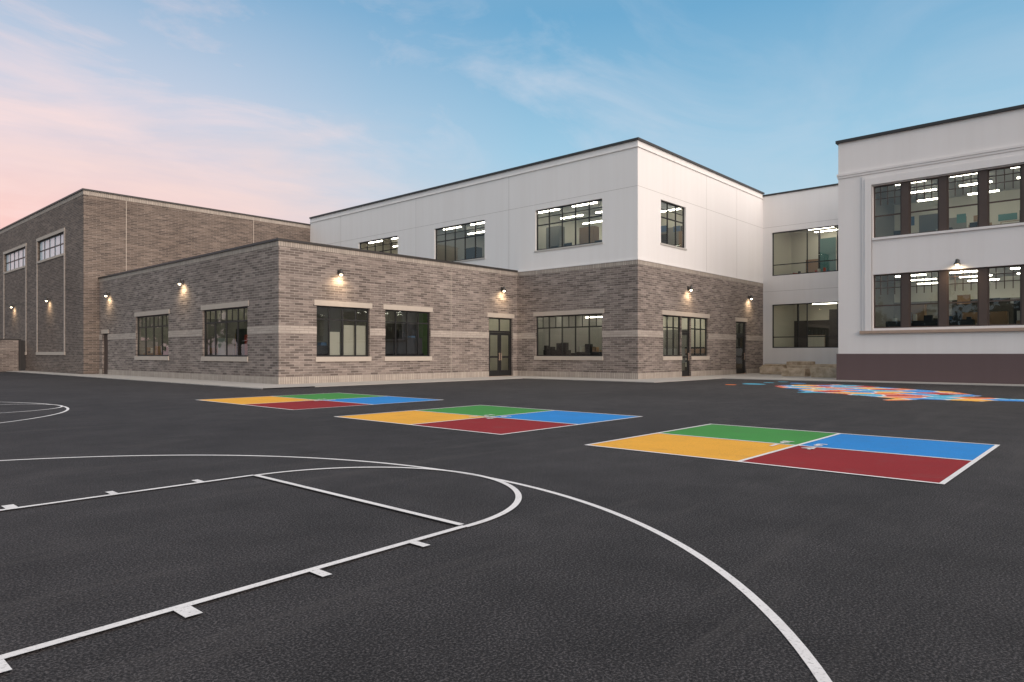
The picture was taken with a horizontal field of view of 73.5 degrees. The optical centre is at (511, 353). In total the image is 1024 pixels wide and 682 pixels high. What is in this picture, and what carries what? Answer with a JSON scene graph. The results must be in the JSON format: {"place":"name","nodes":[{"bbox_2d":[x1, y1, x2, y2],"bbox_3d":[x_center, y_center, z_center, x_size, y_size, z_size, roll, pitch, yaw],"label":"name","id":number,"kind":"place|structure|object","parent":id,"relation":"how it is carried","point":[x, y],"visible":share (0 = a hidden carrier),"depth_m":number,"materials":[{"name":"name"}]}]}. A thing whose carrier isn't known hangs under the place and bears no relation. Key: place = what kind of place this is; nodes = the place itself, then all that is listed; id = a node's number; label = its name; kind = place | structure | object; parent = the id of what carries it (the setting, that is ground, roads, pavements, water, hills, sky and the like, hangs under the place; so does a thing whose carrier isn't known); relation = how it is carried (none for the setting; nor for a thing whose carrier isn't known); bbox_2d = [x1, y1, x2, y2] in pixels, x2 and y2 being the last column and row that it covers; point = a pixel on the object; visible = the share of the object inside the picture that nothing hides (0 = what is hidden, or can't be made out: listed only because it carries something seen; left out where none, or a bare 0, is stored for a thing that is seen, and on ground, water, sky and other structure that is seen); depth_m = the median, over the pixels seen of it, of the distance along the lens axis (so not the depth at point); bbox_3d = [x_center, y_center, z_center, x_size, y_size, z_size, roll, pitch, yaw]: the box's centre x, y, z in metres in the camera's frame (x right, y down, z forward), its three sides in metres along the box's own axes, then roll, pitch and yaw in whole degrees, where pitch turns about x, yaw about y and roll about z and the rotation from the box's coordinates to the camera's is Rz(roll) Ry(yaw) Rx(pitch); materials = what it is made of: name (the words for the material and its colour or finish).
{"place":"outdoors","nodes":[
{"label":"outdoors","id":0,"kind":"place"},
{"bbox_2d":[0,371,1023,681],"bbox_3d":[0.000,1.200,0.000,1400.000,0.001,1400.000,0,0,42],"label":"asphalt ground","id":1,"kind":"structure","parent":0,"point":[844,577],"depth_m":4.38,"materials":[{"name":"black asphalt"}]},
{"bbox_2d":[0,340,18,371],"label":"wall","id":2,"kind":"structure","parent":1,"relation":"on","point":[9,355],"depth_m":46.63,"materials":[{"name":"brown brick"}]},
{"bbox_2d":[2,402,68,422],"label":"basketball court markings","id":3,"kind":"object","parent":1,"relation":"on","point":[67,408],"visible":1,"depth_m":14.45,"materials":[{"name":"white paint"}]},
{"bbox_2d":[0,188,310,373],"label":"brick gymnasium","id":4,"kind":"structure","parent":1,"relation":"on","point":[64,254],"depth_m":42.66,"materials":[{"name":"beige brick"}]},
{"bbox_2d":[6,248,24,270],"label":"clerestory window frame","id":5,"kind":"structure","parent":4,"relation":"in","point":[18,259],"depth_m":49.83,"materials":[{"name":"brown metal"}]},
{"bbox_2d":[7,249,24,270],"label":"clerestory window glass","id":6,"kind":"structure","parent":4,"relation":"in","point":[22,252],"depth_m":49.50,"materials":[{"name":"white glass"}]},
{"bbox_2d":[39,233,62,260],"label":"clerestory window frame","id":7,"kind":"structure","parent":4,"relation":"in","point":[60,244],"depth_m":43.94,"materials":[{"name":"brown metal"}]},
{"bbox_2d":[40,234,62,259],"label":"clerestory window glass","id":8,"kind":"structure","parent":4,"relation":"in","point":[54,241],"depth_m":43.60,"materials":[{"name":"white glass"}]},
{"bbox_2d":[98,238,517,383],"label":"brick classroom wing","id":9,"kind":"structure","parent":1,"relation":"on","point":[280,311],"depth_m":31.01,"materials":[{"name":"grey brick"}]},
{"bbox_2d":[104,334,107,373],"bbox_3d":[-23.105,0.011,39.199,0.896,2.318,0.120,0,0,42],"label":"service door","id":10,"kind":"structure","parent":9,"relation":"in","point":[106,335],"depth_m":39.17,"materials":[{"name":"brown metal"}]},
{"bbox_2d":[177,279,183,284],"bbox_3d":[-15.428,-3.330,31.885,0.250,0.280,0.314,0,0,42],"label":"wall lamp","id":11,"kind":"object","parent":9,"relation":"attached to","point":[179,282],"visible":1,"depth_m":31.82,"materials":[{"name":"metal"}]},
{"bbox_2d":[205,306,247,356],"bbox_3d":[-12.217,-0.910,29.375,4.146,2.056,0.070,0,0,42],"label":"west window frame","id":12,"kind":"structure","parent":9,"relation":"in","point":[237,308],"depth_m":29.37,"materials":[{"name":"brown metal"}]},
{"bbox_2d":[337,269,343,275],"bbox_3d":[-7.027,-3.330,28.126,0.314,0.280,0.250,0,0,42],"label":"wall lamp","id":13,"kind":"object","parent":9,"relation":"attached to","point":[340,272],"visible":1,"depth_m":28.06,"materials":[{"name":"metal"}]},
{"bbox_2d":[317,306,367,356],"bbox_3d":[-7.056,-0.910,28.516,0.070,2.056,2.576,0,0,42],"label":"south window frame","id":14,"kind":"structure","parent":9,"relation":"in","point":[328,307],"depth_m":28.51,"materials":[{"name":"brown metal"}]},
{"bbox_2d":[201,393,439,409],"bbox_3d":[-4.977,1.192,17.749,4.800,0.008,4.330,0,0,42],"label":"four square court","id":15,"kind":"object","parent":1,"relation":"on","point":[307,401],"visible":1,"depth_m":17.54,"materials":[{"name":"multicoloured paint"}]},
{"bbox_2d":[0,455,831,681],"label":"basketball court markings","id":16,"kind":"object","parent":1,"relation":"on","point":[788,633],"visible":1,"depth_m":3.78,"materials":[{"name":"white paint"}]},
{"bbox_2d":[334,405,641,434],"bbox_3d":[-0.446,1.192,13.030,4.350,0.008,3.980,0,0,42],"label":"four square court","id":17,"kind":"object","parent":1,"relation":"on","point":[501,420],"visible":1,"depth_m":12.66,"materials":[{"name":"multicoloured paint"}]},
{"bbox_2d":[538,315,704,370],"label":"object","id":18,"kind":"object","parent":1,"relation":"on","point":[582,336],"visible":0.13,"depth_m":39.57,"materials":[{"name":"brown"}]},
{"bbox_2d":[543,343,704,369],"bbox_3d":[5.837,0.090,37.429,6.815,2.120,8.142,0,0,42],"label":"ground classroom furniture","id":19,"kind":"object","parent":18,"relation":"on","point":[582,350],"visible":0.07,"depth_m":35.04,"materials":[{"name":"black"}]},
{"bbox_2d":[638,264,762,375],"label":"brick wall","id":20,"kind":"structure","parent":1,"relation":"on","point":[723,303],"depth_m":36.14,"materials":[{"name":"beige brick"}]},
{"bbox_2d":[663,315,679,355],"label":"door sidelight frame","id":21,"kind":"object","parent":20,"relation":"attached to","point":[672,327],"visible":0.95,"depth_m":34.19,"materials":[{"name":"black metal"}]},
{"bbox_2d":[682,316,688,376],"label":"door frame","id":22,"kind":"object","parent":20,"relation":"attached to","point":[685,373],"visible":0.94,"depth_m":35.27,"materials":[{"name":"brown metal"}]},
{"bbox_2d":[691,317,706,355],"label":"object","id":23,"kind":"object","parent":20,"relation":"on","point":[700,329],"visible":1,"depth_m":36.36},
{"bbox_2d":[638,140,762,281],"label":"stucco wall","id":24,"kind":"structure","parent":20,"relation":"on","point":[717,242],"depth_m":36.14,"materials":[{"name":"beige paint"}]},
{"bbox_2d":[538,200,681,249],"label":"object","id":25,"kind":"object","parent":24,"relation":"attached to","point":[569,226],"visible":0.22,"depth_m":38.36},
{"bbox_2d":[538,201,680,223],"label":"classroom ceiling lights","id":26,"kind":"object","parent":25,"relation":"attached to","point":[673,209],"visible":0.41,"depth_m":36.86},
{"bbox_2d":[546,225,681,248],"bbox_3d":[5.460,-5.869,36.698,6.395,2.679,5.937,0,0,42],"label":"classroom furniture","id":27,"kind":"object","parent":25,"relation":"in","point":[555,236],"visible":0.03,"depth_m":36.97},
{"bbox_2d":[661,200,683,247],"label":"window frame","id":28,"kind":"object","parent":24,"relation":"attached to","point":[667,218],"visible":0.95,"depth_m":34.37,"materials":[{"name":"brown metal"}]},
{"bbox_2d":[638,260,762,378],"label":"light brick courses","id":29,"kind":"object","parent":20,"relation":"attached to","point":[642,333],"visible":0.88,"depth_m":35.62,"materials":[{"name":"beige brick"}]},
{"bbox_2d":[736,322,745,373],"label":"side door frame","id":30,"kind":"object","parent":20,"relation":"attached to","point":[740,370],"visible":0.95,"depth_m":40.36,"materials":[{"name":"brown metal"}]},
{"bbox_2d":[736,323,742,368],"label":"stair hall room","id":31,"kind":"object","parent":1,"relation":"on","point":[739,346],"depth_m":43.00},
{"bbox_2d":[586,424,998,483],"bbox_3d":[3.665,1.192,8.972,4.050,0.008,3.650,0,0,42],"label":"four square court","id":32,"kind":"object","parent":1,"relation":"on","point":[931,461],"visible":1,"depth_m":8.56,"materials":[{"name":"multicoloured paint"}]},
{"bbox_2d":[726,382,1023,400],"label":"painted usa map","id":33,"kind":"object","parent":1,"relation":"on","point":[902,394],"visible":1,"depth_m":21.16,"materials":[{"name":"multicoloured paint"}]},
{"bbox_2d":[836,354,1023,383],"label":"plinth","id":34,"kind":"structure","parent":1,"relation":"on","point":[983,368],"depth_m":28.19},
{"bbox_2d":[774,303,836,346],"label":"lounge room","id":35,"kind":"object","parent":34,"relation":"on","point":[785,321],"visible":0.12,"depth_m":44.99,"materials":[{"name":"beige paint"}]},
{"bbox_2d":[808,335,824,346],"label":"lounge furniture","id":36,"kind":"object","parent":35,"relation":"in","point":[816,341],"visible":0.01,"depth_m":44.94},
{"bbox_2d":[797,231,836,346],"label":"lounge partitions","id":37,"kind":"object","parent":35,"relation":"on","point":[827,248],"visible":0.21,"depth_m":41.86,"materials":[{"name":"teal"}]},
{"bbox_2d":[838,108,1023,353],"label":"wall","id":38,"kind":"structure","parent":34,"relation":"on","point":[995,247],"depth_m":28.55,"materials":[{"name":"beige paint"}]},
{"bbox_2d":[837,144,1023,333],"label":"window surround moulding","id":39,"kind":"object","parent":38,"relation":"attached to","point":[868,182],"depth_m":28.77,"materials":[{"name":"white paint"}]},
{"bbox_2d":[874,273,900,327],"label":"sash window frame","id":40,"kind":"object","parent":39,"relation":"attached to","point":[880,288],"visible":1,"depth_m":29.60,"materials":[{"name":"black metal"}]},
{"bbox_2d":[874,183,900,237],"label":"sash window frame","id":41,"kind":"object","parent":39,"relation":"attached to","point":[880,192],"visible":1,"depth_m":29.61,"materials":[{"name":"black metal"}]},
{"bbox_2d":[909,271,938,327],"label":"sash window frame","id":42,"kind":"object","parent":39,"relation":"attached to","point":[924,285],"visible":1,"depth_m":28.67,"materials":[{"name":"black metal"}]},
{"bbox_2d":[909,177,938,233],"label":"sash window frame","id":43,"kind":"object","parent":39,"relation":"attached to","point":[916,187],"visible":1,"depth_m":28.67,"materials":[{"name":"black metal"}]},
{"bbox_2d":[947,268,978,326],"bbox_3d":[18.226,-2.265,27.706,1.086,2.326,0.070,0,0,42],"label":"sash window frame","id":44,"kind":"object","parent":39,"relation":"attached to","point":[963,283],"visible":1,"depth_m":27.70,"materials":[{"name":"black metal"}]},
{"bbox_2d":[947,171,978,229],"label":"sash window frame","id":45,"kind":"object","parent":39,"relation":"attached to","point":[963,187],"visible":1,"depth_m":27.70,"materials":[{"name":"black metal"}]},
{"bbox_2d":[988,265,1021,325],"bbox_3d":[19.244,-2.265,26.790,1.086,2.326,0.070,0,0,42],"label":"sash window frame","id":46,"kind":"object","parent":39,"relation":"attached to","point":[996,281],"visible":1,"depth_m":26.77,"materials":[{"name":"black metal"}]},
{"bbox_2d":[988,165,1021,225],"bbox_3d":[19.244,-6.150,26.790,1.086,2.256,0.070,0,0,42],"label":"sash window frame","id":47,"kind":"object","parent":39,"relation":"attached to","point":[1013,180],"visible":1,"depth_m":26.77,"materials":[{"name":"black metal"}]},
{"bbox_2d":[876,167,1019,236],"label":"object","id":48,"kind":"object","parent":38,"relation":"attached to","point":[887,225],"visible":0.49,"depth_m":33.59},
{"bbox_2d":[894,213,1019,234],"bbox_3d":[21.330,-5.665,30.280,8.861,2.910,6.838,0,0,42],"label":"classroom furniture","id":49,"kind":"object","parent":48,"relation":"in","point":[928,222],"visible":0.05,"depth_m":30.19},
{"bbox_2d":[895,167,1019,201],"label":"classroom ceiling lights","id":50,"kind":"object","parent":48,"relation":"attached to","point":[960,185],"visible":0.48,"depth_m":31.69},
{"bbox_2d":[953,259,960,265],"bbox_3d":[17.888,-3.660,27.548,0.250,0.280,0.314,0,0,42],"label":"wall lamp","id":51,"kind":"object","parent":38,"relation":"attached to","point":[957,262],"visible":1,"depth_m":27.47,"materials":[{"name":"metal"}]},
{"bbox_2d":[901,164,1023,327],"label":"window piers","id":52,"kind":"object","parent":38,"relation":"attached to","point":[983,271],"depth_m":28.05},
{"bbox_2d":[876,266,1019,326],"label":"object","id":53,"kind":"object","parent":34,"relation":"on","point":[884,314],"visible":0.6,"depth_m":33.93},
{"bbox_2d":[886,295,1019,326],"bbox_3d":[21.425,-1.488,29.989,8.129,2.856,7.144,0,0,42],"label":"classroom furniture","id":54,"kind":"object","parent":53,"relation":"in","point":[920,316],"visible":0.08,"depth_m":28.84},
{"bbox_2d":[895,267,1019,284],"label":"classroom ceiling lights","id":55,"kind":"object","parent":53,"relation":"in","point":[951,272],"visible":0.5,"depth_m":30.49},
{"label":"rear walls","id":56,"kind":"object","parent":1,"relation":"on","visible":0},
{"bbox_2d":[310,140,637,270],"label":"stucco wall","id":57,"kind":"structure","parent":56,"relation":"attached to","point":[511,239],"depth_m":36.52,"materials":[{"name":"beige paint"}]},
{"bbox_2d":[360,236,397,252],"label":"window frame","id":58,"kind":"object","parent":57,"relation":"attached to","point":[383,244],"visible":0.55,"depth_m":44.42,"materials":[{"name":"brown metal"}]},
{"bbox_2d":[361,239,397,253],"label":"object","id":59,"kind":"object","parent":57,"relation":"attached to","point":[378,248],"visible":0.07,"depth_m":49.02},
{"bbox_2d":[368,237,397,246],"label":"classroom ceiling lights","id":60,"kind":"object","parent":59,"relation":"attached to","point":[381,240],"visible":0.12,"depth_m":46.72},
{"bbox_2d":[436,220,484,261],"bbox_3d":[-2.989,-6.400,39.595,4.166,2.096,0.070,0,0,42],"label":"window frame","id":61,"kind":"object","parent":57,"relation":"attached to","point":[455,232],"visible":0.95,"depth_m":39.60,"materials":[{"name":"brown metal"}]},
{"bbox_2d":[437,223,484,260],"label":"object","id":62,"kind":"object","parent":57,"relation":"attached to","point":[460,248],"visible":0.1,"depth_m":43.68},
{"bbox_2d":[443,222,484,234],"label":"classroom ceiling lights","id":63,"kind":"object","parent":62,"relation":"attached to","point":[471,232],"visible":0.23,"depth_m":41.93},
{"bbox_2d":[466,247,481,258],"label":"classroom furniture","id":64,"kind":"object","parent":62,"relation":"in","point":[470,253],"depth_m":41.30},
{"bbox_2d":[331,185,760,243],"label":"stucco joints","id":65,"kind":"object","parent":57,"relation":"attached to","point":[553,201],"visible":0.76,"depth_m":36.76,"materials":[{"name":"grey paint"}]},
{"bbox_2d":[537,199,601,249],"bbox_3d":[2.853,-6.400,34.336,4.166,2.096,0.070,0,0,42],"label":"window frame","id":66,"kind":"object","parent":57,"relation":"attached to","point":[575,219],"visible":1,"depth_m":34.41,"materials":[{"name":"brown metal"}]},
{"bbox_2d":[310,146,762,282],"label":"stucco mouldings","id":67,"kind":"object","parent":56,"relation":"attached to","point":[590,243],"visible":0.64,"depth_m":35.00,"materials":[{"name":"white paint"}]},
{"bbox_2d":[309,137,764,218],"bbox_3d":[0.409,-9.880,46.103,27.650,0.100,14.630,0,0,42],"label":"roof coping","id":68,"kind":"object","parent":56,"relation":"on","point":[614,144],"visible":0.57,"depth_m":36.84,"materials":[{"name":"metal"}]},
{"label":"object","id":69,"kind":"object","parent":1,"relation":"on","visible":0},
{"bbox_2d":[774,227,836,274],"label":"lounge room","id":70,"kind":"object","parent":69,"relation":"attached to","point":[790,247],"visible":0.2,"depth_m":44.81,"materials":[{"name":"beige paint"}]},
{"bbox_2d":[793,259,828,273],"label":"lounge furniture","id":71,"kind":"object","parent":70,"relation":"in","point":[813,267],"visible":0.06,"depth_m":44.58,"materials":[{"name":"brown wood"}]},
{"bbox_2d":[812,227,836,232],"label":"lounge ceiling lights","id":72,"kind":"object","parent":70,"relation":"attached to","point":[825,230],"visible":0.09,"depth_m":43.03,"materials":[{"name":"beige"}]},
{"bbox_2d":[835,104,1023,144],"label":"roof coping","id":73,"kind":"object","parent":69,"relation":"on","point":[934,123],"visible":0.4,"depth_m":28.18,"materials":[{"name":"metal"}]},
{"bbox_2d":[0,0,1023,228],"label":"sky","id":74,"kind":"structure","parent":0,"point":[289,110],"materials":[{"name":"blue"}]},
{"bbox_2d":[7,370,1023,388],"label":"sidewalk","id":75,"kind":"structure","parent":0,"point":[757,376],"depth_m":30.42,"materials":[{"name":"concrete"}]},
{"bbox_2d":[0,339,24,370],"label":"coping and gate post","id":76,"kind":"object","parent":75,"relation":"on","point":[21,355],"visible":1,"depth_m":47.22,"materials":[{"name":"brick"}]},
{"bbox_2d":[517,264,637,372],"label":"brick wall","id":77,"kind":"structure","parent":75,"relation":"on","point":[612,291],"depth_m":33.42,"materials":[{"name":"beige brick"}]},
{"bbox_2d":[537,313,601,355],"bbox_3d":[2.853,-0.910,34.336,4.166,2.056,0.070,0,0,42],"label":"ground window frame","id":78,"kind":"object","parent":77,"relation":"attached to","point":[575,327],"visible":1,"depth_m":34.41,"materials":[{"name":"black metal"}]},
{"bbox_2d":[517,260,637,378],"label":"light brick courses","id":79,"kind":"object","parent":77,"relation":"attached to","point":[631,333],"visible":0.95,"depth_m":33.77,"materials":[{"name":"beige brick"}]},
{"bbox_2d":[759,366,786,374],"bbox_3d":[15.006,0.962,39.238,1.470,0.480,0.947,0,0,42],"label":"limestone block","id":80,"kind":"object","parent":75,"relation":"on","point":[770,369],"depth_m":38.93,"materials":[{"name":"beige stone"}]},
{"bbox_2d":[762,364,786,366],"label":"limestone block","id":81,"kind":"object","parent":80,"relation":"on","point":[781,365],"depth_m":40.60,"materials":[{"name":"beige stone"}]},
{"bbox_2d":[782,368,810,376],"bbox_3d":[14.767,0.978,35.691,1.257,0.453,0.845,0,0,42],"label":"limestone block","id":82,"kind":"object","parent":75,"relation":"on","point":[801,372],"depth_m":35.37,"materials":[{"name":"beige stone"}]},
{"bbox_2d":[787,365,816,371],"bbox_3d":[16.145,0.918,37.812,1.804,0.578,0.959,0,0,35],"label":"limestone block","id":83,"kind":"object","parent":82,"relation":"on","point":[802,366],"depth_m":37.49,"materials":[{"name":"beige stone"}]},
{"bbox_2d":[786,361,814,365],"bbox_3d":[16.830,0.821,39.896,1.474,0.792,1.052,0,0,35],"label":"limestone block","id":84,"kind":"object","parent":83,"relation":"on","point":[800,363],"depth_m":39.56,"materials":[{"name":"beige stone"}]},
{"bbox_2d":[763,185,837,364],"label":"wall","id":85,"kind":"structure","parent":75,"relation":"on","point":[804,207],"depth_m":40.95,"materials":[{"name":"white paint"}]},
{"bbox_2d":[764,219,837,363],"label":"mouldings","id":86,"kind":"object","parent":85,"relation":"attached to","point":[802,289],"visible":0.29,"depth_m":40.73,"materials":[{"name":"white"}]},
{"bbox_2d":[772,225,837,275],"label":"window frame","id":87,"kind":"object","parent":85,"relation":"attached to","point":[807,262],"visible":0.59,"depth_m":40.67,"materials":[{"name":"black metal"}]},
{"bbox_2d":[772,302,837,347],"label":"window frame","id":88,"kind":"object","parent":85,"relation":"attached to","point":[807,336],"visible":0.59,"depth_m":40.65,"materials":[{"name":"black metal"}]},
{"bbox_2d":[810,367,835,377],"bbox_3d":[15.489,0.937,33.954,1.281,0.523,0.846,0,0,35],"label":"limestone block","id":89,"kind":"object","parent":75,"relation":"on","point":[821,372],"depth_m":33.62,"materials":[{"name":"beige stone"}]},
{"bbox_2d":[817,365,835,367],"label":"limestone block","id":90,"kind":"structure","parent":89,"relation":"on","point":[829,366],"depth_m":35.62,"materials":[{"name":"beige stone"}]},
{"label":"rear walls","id":91,"kind":"object","parent":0,"visible":0},
{"bbox_2d":[763,183,837,196],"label":"roof coping","id":92,"kind":"object","parent":91,"relation":"on","point":[800,190],"visible":0.14,"depth_m":40.72,"materials":[{"name":"metal"}]}
]}

